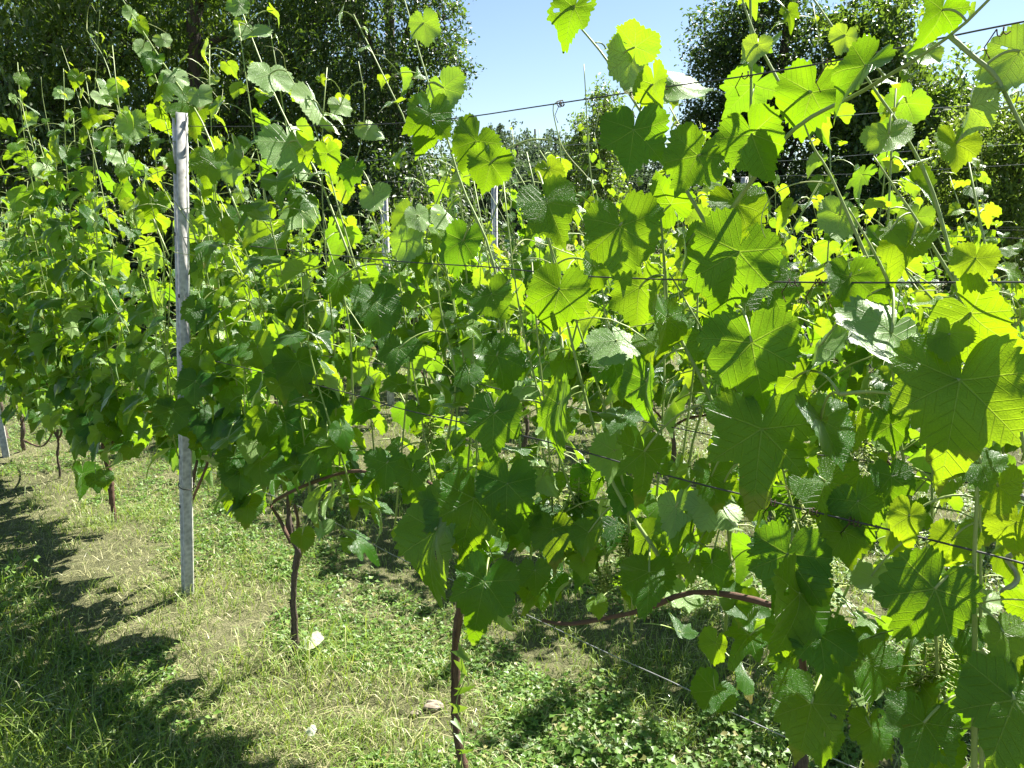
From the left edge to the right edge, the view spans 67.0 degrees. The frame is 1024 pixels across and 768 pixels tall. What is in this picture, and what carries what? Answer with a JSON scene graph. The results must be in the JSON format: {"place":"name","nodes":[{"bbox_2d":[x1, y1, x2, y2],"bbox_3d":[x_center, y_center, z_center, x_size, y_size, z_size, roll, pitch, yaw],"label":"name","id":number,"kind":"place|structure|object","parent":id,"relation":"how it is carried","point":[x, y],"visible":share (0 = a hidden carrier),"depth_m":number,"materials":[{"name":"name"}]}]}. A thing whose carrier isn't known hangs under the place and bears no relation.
{"place":"outdoors","nodes":[
{"label":"outdoors","id":0,"kind":"place"},
{"bbox_2d":[0,451,574,767],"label":"tall grass","id":1,"kind":"structure","parent":0,"point":[20,713],"depth_m":2.58,"materials":[{"name":"green plant"}]},
{"bbox_2d":[103,191,878,238],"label":"hills","id":2,"kind":"structure","parent":0,"point":[467,227],"depth_m":69.64,"materials":[{"name":"green plant"}]},
{"bbox_2d":[412,144,518,225],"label":"hill tree","id":3,"kind":"object","parent":2,"relation":"on","point":[480,200],"visible":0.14,"depth_m":72.58,"materials":[{"name":"green plant"}]},
{"bbox_2d":[495,123,507,147],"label":"fir tree","id":4,"kind":"object","parent":2,"relation":"on","point":[500,126],"visible":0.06,"depth_m":104.93,"materials":[{"name":"green plant"}]},
{"bbox_2d":[480,149,554,233],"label":"hill tree","id":5,"kind":"object","parent":2,"relation":"on","point":[522,171],"visible":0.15,"depth_m":69.06,"materials":[{"name":"green plant"}]},
{"bbox_2d":[496,118,541,159],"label":"hill tree","id":6,"kind":"object","parent":2,"relation":"on","point":[527,136],"visible":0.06,"depth_m":89.50,"materials":[{"name":"green plant"}]},
{"bbox_2d":[500,137,537,188],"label":"hill tree","id":7,"kind":"object","parent":2,"relation":"on","point":[520,161],"visible":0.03,"depth_m":76.15,"materials":[{"name":"green plant"}]},
{"bbox_2d":[518,128,569,168],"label":"hill tree","id":8,"kind":"object","parent":2,"relation":"on","point":[532,154],"visible":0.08,"depth_m":83.62,"materials":[{"name":"green plant"}]},
{"bbox_2d":[508,152,621,233],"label":"hill tree","id":9,"kind":"object","parent":2,"relation":"on","point":[516,219],"visible":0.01,"depth_m":67.98,"materials":[{"name":"green plant"}]},
{"bbox_2d":[555,135,642,199],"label":"hill tree","id":10,"kind":"object","parent":2,"relation":"on","point":[562,153],"depth_m":78.42,"materials":[{"name":"green plant"}]},
{"bbox_2d":[610,159,651,194],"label":"hill tree","id":11,"kind":"object","parent":2,"relation":"on","point":[634,172],"depth_m":81.50,"materials":[{"name":"green plant"}]},
{"bbox_2d":[614,157,699,198],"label":"hill tree","id":12,"kind":"object","parent":2,"relation":"on","point":[645,177],"visible":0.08,"depth_m":76.19,"materials":[{"name":"green plant"}]},
{"bbox_2d":[0,238,1023,767],"bbox_3d":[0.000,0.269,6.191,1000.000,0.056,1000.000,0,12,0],"label":"ground","id":13,"kind":"structure","parent":0,"point":[64,570],"depth_m":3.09,"materials":[{"name":"green plant"}]},
{"bbox_2d":[0,405,9,457],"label":"trellis post","id":14,"kind":"object","parent":13,"relation":"on","point":[4,446],"depth_m":5.13,"materials":[{"name":"metal"}]},
{"bbox_2d":[0,168,24,438],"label":"grape vine","id":15,"kind":"object","parent":13,"relation":"on","point":[3,216],"visible":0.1,"depth_m":5.17,"materials":[{"name":"green plant"}]},
{"bbox_2d":[0,190,66,450],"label":"grape vine","id":16,"kind":"object","parent":13,"relation":"on","point":[10,374],"visible":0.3,"depth_m":4.64,"materials":[{"name":"green plant"}]},
{"bbox_2d":[0,95,106,478],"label":"grape vine","id":17,"kind":"object","parent":13,"relation":"on","point":[27,358],"visible":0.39,"depth_m":4.25,"materials":[{"name":"green plant"}]},
{"bbox_2d":[0,4,135,246],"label":"background tree","id":18,"kind":"object","parent":13,"relation":"on","point":[14,40],"depth_m":17.71,"materials":[{"name":"green plant"}]},
{"bbox_2d":[0,112,175,336],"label":"shrub","id":19,"kind":"object","parent":13,"relation":"on","point":[117,207],"visible":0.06,"depth_m":9.47,"materials":[{"name":"green plant"}]},
{"bbox_2d":[0,11,176,521],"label":"grape vine","id":20,"kind":"object","parent":13,"relation":"on","point":[101,392],"visible":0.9,"depth_m":3.70,"materials":[{"name":"green plant"}]},
{"bbox_2d":[0,553,234,748],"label":"broadleaf weeds","id":21,"kind":"object","parent":13,"relation":"on","point":[193,727],"visible":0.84,"depth_m":3.06,"materials":[{"name":"green plant"}]},
{"bbox_2d":[0,0,237,242],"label":"cherry tree","id":22,"kind":"object","parent":13,"relation":"on","point":[35,99],"visible":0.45,"depth_m":10.28,"materials":[{"name":"green plant"}]},
{"bbox_2d":[8,0,282,259],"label":"background tree","id":23,"kind":"object","parent":13,"relation":"on","point":[133,101],"visible":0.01,"depth_m":18.65,"materials":[{"name":"green plant"}]},
{"bbox_2d":[0,106,317,334],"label":"shrub","id":24,"kind":"object","parent":13,"relation":"on","point":[111,169],"visible":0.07,"depth_m":9.72,"materials":[{"name":"green plant"}]},
{"bbox_2d":[70,0,270,513],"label":"grape vine","id":25,"kind":"object","parent":13,"relation":"on","point":[164,421],"visible":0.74,"depth_m":3.01,"materials":[{"name":"green plant"}]},
{"bbox_2d":[172,112,193,596],"bbox_3d":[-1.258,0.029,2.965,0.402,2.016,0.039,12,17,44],"label":"trellis post","id":26,"kind":"object","parent":13,"relation":"on","point":[181,223],"visible":0.6,"depth_m":2.83,"materials":[{"name":"metal"}]},
{"bbox_2d":[2,128,171,176],"bbox_3d":[-2.361,-1.108,3.892,3.372,0.098,0.003,12,17,44],"label":"trellis wire","id":27,"kind":"object","parent":26,"relation":"attached to","point":[96,152],"visible":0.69,"depth_m":3.33,"materials":[{"name":"metal"}]},
{"bbox_2d":[192,464,855,767],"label":"trellis wire","id":28,"kind":"object","parent":26,"relation":"attached to","point":[580,640],"visible":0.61,"depth_m":1.73,"materials":[{"name":"metal"}]},
{"bbox_2d":[184,237,1023,283],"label":"trellis wire","id":29,"kind":"object","parent":26,"relation":"attached to","point":[643,278],"visible":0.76,"depth_m":1.39,"materials":[{"name":"metal"}]},
{"bbox_2d":[781,278,800,301],"bbox_3d":[0.433,-0.145,1.206,0.029,0.038,0.012,10,16,39],"label":"old tendril","id":30,"kind":"object","parent":29,"relation":"attached to","point":[789,279],"visible":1,"depth_m":1.20,"materials":[{"name":"plant"}]},
{"bbox_2d":[805,278,824,306],"bbox_3d":[0.462,-0.140,1.180,0.013,0.045,0.026,-11,16,-41],"label":"old tendril","id":31,"kind":"object","parent":29,"relation":"attached to","point":[818,281],"visible":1,"depth_m":1.18,"materials":[{"name":"plant"}]},
{"bbox_2d":[191,21,1023,126],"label":"trellis wire","id":32,"kind":"object","parent":26,"relation":"attached to","point":[993,27],"visible":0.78,"depth_m":1.31,"materials":[{"name":"metal"}]},
{"bbox_2d":[555,100,564,122],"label":"old tendril","id":33,"kind":"object","parent":32,"relation":"attached to","point":[560,104],"visible":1,"depth_m":1.51,"materials":[{"name":"plant"}]},
{"bbox_2d":[735,71,752,95],"bbox_3d":[0.371,-0.481,1.240,0.011,0.038,0.030,-11,16,-41],"label":"old tendril","id":34,"kind":"object","parent":32,"relation":"attached to","point":[742,78],"visible":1,"depth_m":1.24,"materials":[{"name":"plant"}]},
{"bbox_2d":[816,58,836,91],"bbox_3d":[0.466,-0.460,1.151,0.011,0.047,0.029,-11,16,-42],"label":"old tendril","id":35,"kind":"object","parent":32,"relation":"attached to","point":[824,68],"visible":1,"depth_m":1.15,"materials":[{"name":"plant"}]},
{"bbox_2d":[983,26,1010,58],"bbox_3d":[0.622,-0.438,0.993,0.028,0.039,0.011,10,16,40],"label":"old tendril","id":36,"kind":"object","parent":32,"relation":"attached to","point":[996,30],"visible":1,"depth_m":0.99,"materials":[{"name":"plant"}]},
{"bbox_2d":[215,361,1023,564],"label":"trellis wire","id":37,"kind":"object","parent":26,"relation":"attached to","point":[969,549],"visible":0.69,"depth_m":1.32,"materials":[{"name":"metal"}]},
{"bbox_2d":[762,498,777,523],"bbox_3d":[0.422,0.209,1.268,0.012,0.046,0.025,-9,15,-38],"label":"old tendril","id":38,"kind":"object","parent":37,"relation":"attached to","point":[768,507],"visible":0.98,"depth_m":1.26,"materials":[{"name":"plant"}]},
{"bbox_2d":[801,507,819,526],"bbox_3d":[0.469,0.212,1.218,0.029,0.040,0.013,11,16,43],"label":"old tendril","id":39,"kind":"object","parent":37,"relation":"attached to","point":[810,514],"visible":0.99,"depth_m":1.21,"materials":[{"name":"plant"}]},
{"bbox_2d":[840,516,861,535],"bbox_3d":[0.513,0.224,1.175,0.031,0.047,0.014,11,16,43],"label":"old tendril","id":40,"kind":"object","parent":37,"relation":"attached to","point":[851,524],"visible":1,"depth_m":1.17,"materials":[{"name":"plant"}]},
{"bbox_2d":[252,101,1023,172],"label":"trellis wire","id":41,"kind":"object","parent":26,"relation":"attached to","point":[705,130],"visible":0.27,"depth_m":3.20,"materials":[{"name":"metal"}]},
{"bbox_2d":[167,133,250,342],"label":"grape vine","id":42,"kind":"object","parent":13,"relation":"on","point":[237,196],"visible":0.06,"depth_m":6.41,"materials":[{"name":"green plant"}]},
{"bbox_2d":[0,0,470,247],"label":"cherry tree","id":43,"kind":"object","parent":13,"relation":"on","point":[193,47],"visible":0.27,"depth_m":10.60,"materials":[{"name":"green plant"}]},
{"bbox_2d":[128,122,400,339],"bbox_3d":[-2.814,-1.958,10.228,4.190,2.879,3.685,0,12,0],"label":"shrub","id":44,"kind":"object","parent":13,"relation":"on","point":[269,197],"visible":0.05,"depth_m":9.69,"materials":[{"name":"green plant"}]},
{"bbox_2d":[149,0,394,656],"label":"grape vine","id":45,"kind":"object","parent":13,"relation":"on","point":[271,449],"visible":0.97,"depth_m":2.37,"materials":[{"name":"green plant"}]},
{"bbox_2d":[232,147,322,405],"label":"grape vine","id":46,"kind":"object","parent":13,"relation":"on","point":[269,292],"visible":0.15,"depth_m":5.87,"materials":[{"name":"green plant"}]},
{"bbox_2d":[168,0,406,240],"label":"background tree","id":47,"kind":"object","parent":13,"relation":"on","point":[236,59],"visible":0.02,"depth_m":17.77,"materials":[{"name":"green plant"}]},
{"bbox_2d":[306,725,315,735],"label":"fallen leaf","id":48,"kind":"object","parent":13,"relation":"on","point":[311,729],"visible":1,"depth_m":2.32,"materials":[{"name":"white plant"}]},
{"bbox_2d":[304,631,323,648],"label":"fallen leaf","id":49,"kind":"object","parent":13,"relation":"on","point":[316,634],"visible":0.79,"depth_m":2.81,"materials":[{"name":"white plant"}]},
{"bbox_2d":[269,172,390,385],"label":"grape vine","id":50,"kind":"object","parent":13,"relation":"on","point":[314,323],"visible":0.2,"depth_m":5.38,"materials":[{"name":"green plant"}]},
{"bbox_2d":[203,0,486,241],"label":"dense tree","id":51,"kind":"object","parent":13,"relation":"on","point":[390,8],"visible":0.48,"depth_m":10.24,"materials":[{"name":"green plant"}]},
{"bbox_2d":[0,419,730,767],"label":"dry grass","id":52,"kind":"structure","parent":13,"relation":"on","point":[284,653],"depth_m":2.69,"materials":[{"name":"green plant"}]},
{"bbox_2d":[381,198,393,404],"bbox_3d":[-1.034,-0.652,6.418,0.058,1.908,0.039,12,17,44],"label":"trellis post","id":53,"kind":"object","parent":13,"relation":"on","point":[390,396],"depth_m":6.30,"materials":[{"name":"metal"}]},
{"bbox_2d":[298,228,1023,238],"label":"trellis wire","id":54,"kind":"object","parent":53,"relation":"attached to","point":[801,233],"visible":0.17,"depth_m":2.93,"materials":[{"name":"metal"}]},
{"bbox_2d":[410,709,420,716],"bbox_3d":[-0.306,1.044,2.454,0.038,0.016,0.027,0,12,0],"label":"stone","id":55,"kind":"object","parent":13,"relation":"on","point":[417,713],"visible":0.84,"depth_m":2.45,"materials":[{"name":"beige stone"}]},
{"bbox_2d":[292,133,538,343],"bbox_3d":[-1.234,-1.869,10.163,3.671,2.730,2.752,-7,14,-31],"label":"shrub","id":56,"kind":"object","parent":13,"relation":"on","point":[399,173],"visible":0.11,"depth_m":9.68,"materials":[{"name":"green plant"}]},
{"bbox_2d":[370,198,460,325],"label":"grape vine","id":57,"kind":"object","parent":13,"relation":"on","point":[394,265],"visible":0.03,"depth_m":7.51,"materials":[{"name":"green plant"}]},
{"bbox_2d":[353,154,502,436],"bbox_3d":[-0.628,-0.392,4.695,1.353,1.958,0.576,9,15,37],"label":"grape vine","id":58,"kind":"object","parent":13,"relation":"on","point":[385,274],"visible":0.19,"depth_m":4.66,"materials":[{"name":"green plant"}]},
{"bbox_2d":[423,699,443,711],"bbox_3d":[-0.251,1.037,2.490,0.066,0.028,0.048,0,12,0],"label":"stone","id":59,"kind":"object","parent":13,"relation":"on","point":[431,704],"visible":0.88,"depth_m":2.48,"materials":[{"name":"beige stone"}]},
{"bbox_2d":[423,156,520,341],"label":"grape vine","id":60,"kind":"object","parent":13,"relation":"on","point":[513,204],"visible":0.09,"depth_m":6.49,"materials":[{"name":"green plant"}]},
{"bbox_2d":[491,186,497,331],"bbox_3d":[-0.172,-0.932,7.586,0.058,1.970,0.039,12,17,44],"label":"trellis post","id":61,"kind":"object","parent":13,"relation":"on","point":[493,207],"depth_m":7.43,"materials":[{"name":"metal"}]},
{"bbox_2d":[305,0,708,767],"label":"grape vine","id":62,"kind":"object","parent":13,"relation":"on","point":[479,510],"visible":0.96,"depth_m":1.78,"materials":[{"name":"green plant"}]},
{"bbox_2d":[449,630,483,767],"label":"bindweed","id":63,"kind":"object","parent":62,"relation":"attached to","point":[460,652],"visible":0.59,"depth_m":2.06,"materials":[{"name":"green plant"}]},
{"bbox_2d":[0,339,1023,767],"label":"clover","id":64,"kind":"object","parent":13,"relation":"on","point":[530,745],"visible":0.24,"depth_m":2.82,"materials":[{"name":"green plant"}]},
{"bbox_2d":[442,130,615,447],"bbox_3d":[0.075,-0.297,4.077,0.510,2.030,1.300,-11,16,-42],"label":"grape vine","id":65,"kind":"object","parent":13,"relation":"on","point":[525,251],"visible":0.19,"depth_m":4.00,"materials":[{"name":"green plant"}]},
{"bbox_2d":[40,357,1023,767],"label":"weeds","id":66,"kind":"object","parent":13,"relation":"on","point":[738,743],"visible":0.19,"depth_m":2.34,"materials":[{"name":"green plant"}]},
{"bbox_2d":[499,110,639,346],"bbox_3d":[0.414,-0.902,6.125,1.272,2.358,0.466,12,17,43],"label":"grape vine","id":67,"kind":"object","parent":13,"relation":"on","point":[512,215],"visible":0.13,"depth_m":6.20,"materials":[{"name":"green plant"}]},
{"bbox_2d":[560,107,593,250],"bbox_3d":[2.509,-7.419,29.040,2.246,5.738,2.282,5,13,23],"label":"lacy tree","id":68,"kind":"object","parent":13,"relation":"on","point":[574,149],"visible":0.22,"depth_m":28.52,"materials":[{"name":"green plant"}]},
{"bbox_2d":[569,73,635,245],"bbox_3d":[2.991,-6.848,25.183,2.637,6.226,2.534,12,17,43],"label":"lacy tree","id":69,"kind":"object","parent":13,"relation":"on","point":[606,157],"visible":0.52,"depth_m":24.71,"materials":[{"name":"green plant"}]},
{"bbox_2d":[615,166,685,330],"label":"grape vine","id":70,"kind":"object","parent":13,"relation":"on","point":[629,187],"visible":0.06,"depth_m":7.58,"materials":[{"name":"green plant"}]},
{"bbox_2d":[591,99,734,431],"bbox_3d":[1.040,-0.758,5.468,0.505,2.356,1.258,-10,16,-40],"label":"grape vine","id":71,"kind":"object","parent":13,"relation":"on","point":[602,178],"visible":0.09,"depth_m":5.34,"materials":[{"name":"green plant"}]},
{"bbox_2d":[641,187,700,294],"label":"hedge shrub","id":72,"kind":"object","parent":13,"relation":"on","point":[676,226],"depth_m":14.41,"materials":[{"name":"green plant"}]},
{"bbox_2d":[570,91,831,549],"bbox_3d":[0.776,-0.198,3.494,1.380,2.076,0.587,10,15,39],"label":"grape vine","id":73,"kind":"object","parent":13,"relation":"on","point":[594,398],"visible":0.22,"depth_m":3.50,"materials":[{"name":"green plant"}]},
{"bbox_2d":[660,245,788,301],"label":"grape vine","id":74,"kind":"object","parent":13,"relation":"on","point":[670,247],"visible":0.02,"depth_m":7.34,"materials":[{"name":"green plant"}]},
{"bbox_2d":[741,177,747,183],"bbox_3d":[2.040,-0.832,6.994,0.058,2.019,0.039,12,17,44],"label":"trellis post","id":75,"kind":"object","parent":13,"relation":"on","point":[744,179],"visible":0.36,"depth_m":6.78,"materials":[{"name":"metal"}]},
{"bbox_2d":[475,164,1023,187],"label":"trellis wire","id":76,"kind":"object","parent":75,"relation":"attached to","point":[832,174],"visible":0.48,"depth_m":6.17,"materials":[{"name":"metal"}]},
{"bbox_2d":[669,0,858,236],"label":"dark tree","id":77,"kind":"object","parent":13,"relation":"on","point":[723,47],"visible":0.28,"depth_m":11.95,"materials":[{"name":"green plant"}]},
{"bbox_2d":[526,0,1023,767],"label":"grape vine","id":78,"kind":"object","parent":13,"relation":"on","point":[764,408],"visible":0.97,"depth_m":1.21,"materials":[{"name":"green plant"}]},
{"bbox_2d":[735,173,881,397],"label":"grape vine","id":79,"kind":"object","parent":13,"relation":"on","point":[795,263],"visible":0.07,"depth_m":4.68,"materials":[{"name":"green plant"}]},
{"bbox_2d":[762,170,915,319],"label":"hedge shrub","id":80,"kind":"object","parent":13,"relation":"on","point":[809,211],"visible":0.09,"depth_m":10.82,"materials":[{"name":"green plant"}]},
{"bbox_2d":[766,161,935,396],"bbox_3d":[2.687,-0.753,6.270,0.509,2.008,1.581,-11,17,-43],"label":"grape vine","id":81,"kind":"object","parent":13,"relation":"on","point":[843,246],"visible":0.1,"depth_m":6.23,"materials":[{"name":"green plant"}]},
{"bbox_2d":[770,1,1023,546],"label":"grape vine","id":82,"kind":"object","parent":13,"relation":"on","point":[855,377],"visible":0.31,"depth_m":2.81,"materials":[{"name":"green plant"}]},
{"bbox_2d":[778,0,1023,227],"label":"loose tree","id":83,"kind":"object","parent":13,"relation":"on","point":[890,19],"visible":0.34,"depth_m":10.96,"materials":[{"name":"green plant"}]},
{"bbox_2d":[802,166,1023,312],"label":"hedge shrub","id":84,"kind":"object","parent":13,"relation":"on","point":[947,287],"visible":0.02,"depth_m":10.38,"materials":[{"name":"green plant"}]},
{"bbox_2d":[870,139,1023,373],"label":"grape vine","id":85,"kind":"object","parent":13,"relation":"on","point":[982,176],"visible":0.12,"depth_m":4.12,"materials":[{"name":"green plant"}]},
{"bbox_2d":[880,87,1023,293],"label":"light bush","id":86,"kind":"object","parent":13,"relation":"on","point":[1008,198],"visible":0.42,"depth_m":8.97,"materials":[{"name":"green plant"}]},
{"bbox_2d":[897,133,1023,325],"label":"grape vine","id":87,"kind":"object","parent":13,"relation":"on","point":[930,276],"visible":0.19,"depth_m":5.52,"materials":[{"name":"green plant"}]},
{"bbox_2d":[978,482,1023,762],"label":"spiral stake","id":88,"kind":"object","parent":13,"relation":"on","point":[1016,579],"visible":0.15,"depth_m":1.17,"materials":[{"name":"metal"}]},
{"bbox_2d":[321,355,1023,496],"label":"trellis wire","id":89,"kind":"object","parent":88,"relation":"attached to","point":[599,412],"visible":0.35,"depth_m":1.65,"materials":[{"name":"metal"}]},
{"bbox_2d":[0,0,1023,214],"label":"sky","id":90,"kind":"structure","parent":0,"point":[520,50],"materials":[{"name":"blue"}]},
{"bbox_2d":[361,144,1019,182],"bbox_3d":[2.794,-1.137,3.615,12.500,0.022,0.003,12,17,44],"label":"trellis wire","id":91,"kind":"object","parent":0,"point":[786,160],"visible":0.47,"depth_m":4.64,"materials":[{"name":"metal"}]},
{"bbox_2d":[670,228,990,230],"bbox_3d":[2.794,-0.726,3.702,12.500,0.022,0.003,12,17,44],"label":"trellis wire","id":92,"kind":"object","parent":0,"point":[938,229],"visible":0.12,"depth_m":4.12,"materials":[{"name":"metal"}]}
]}

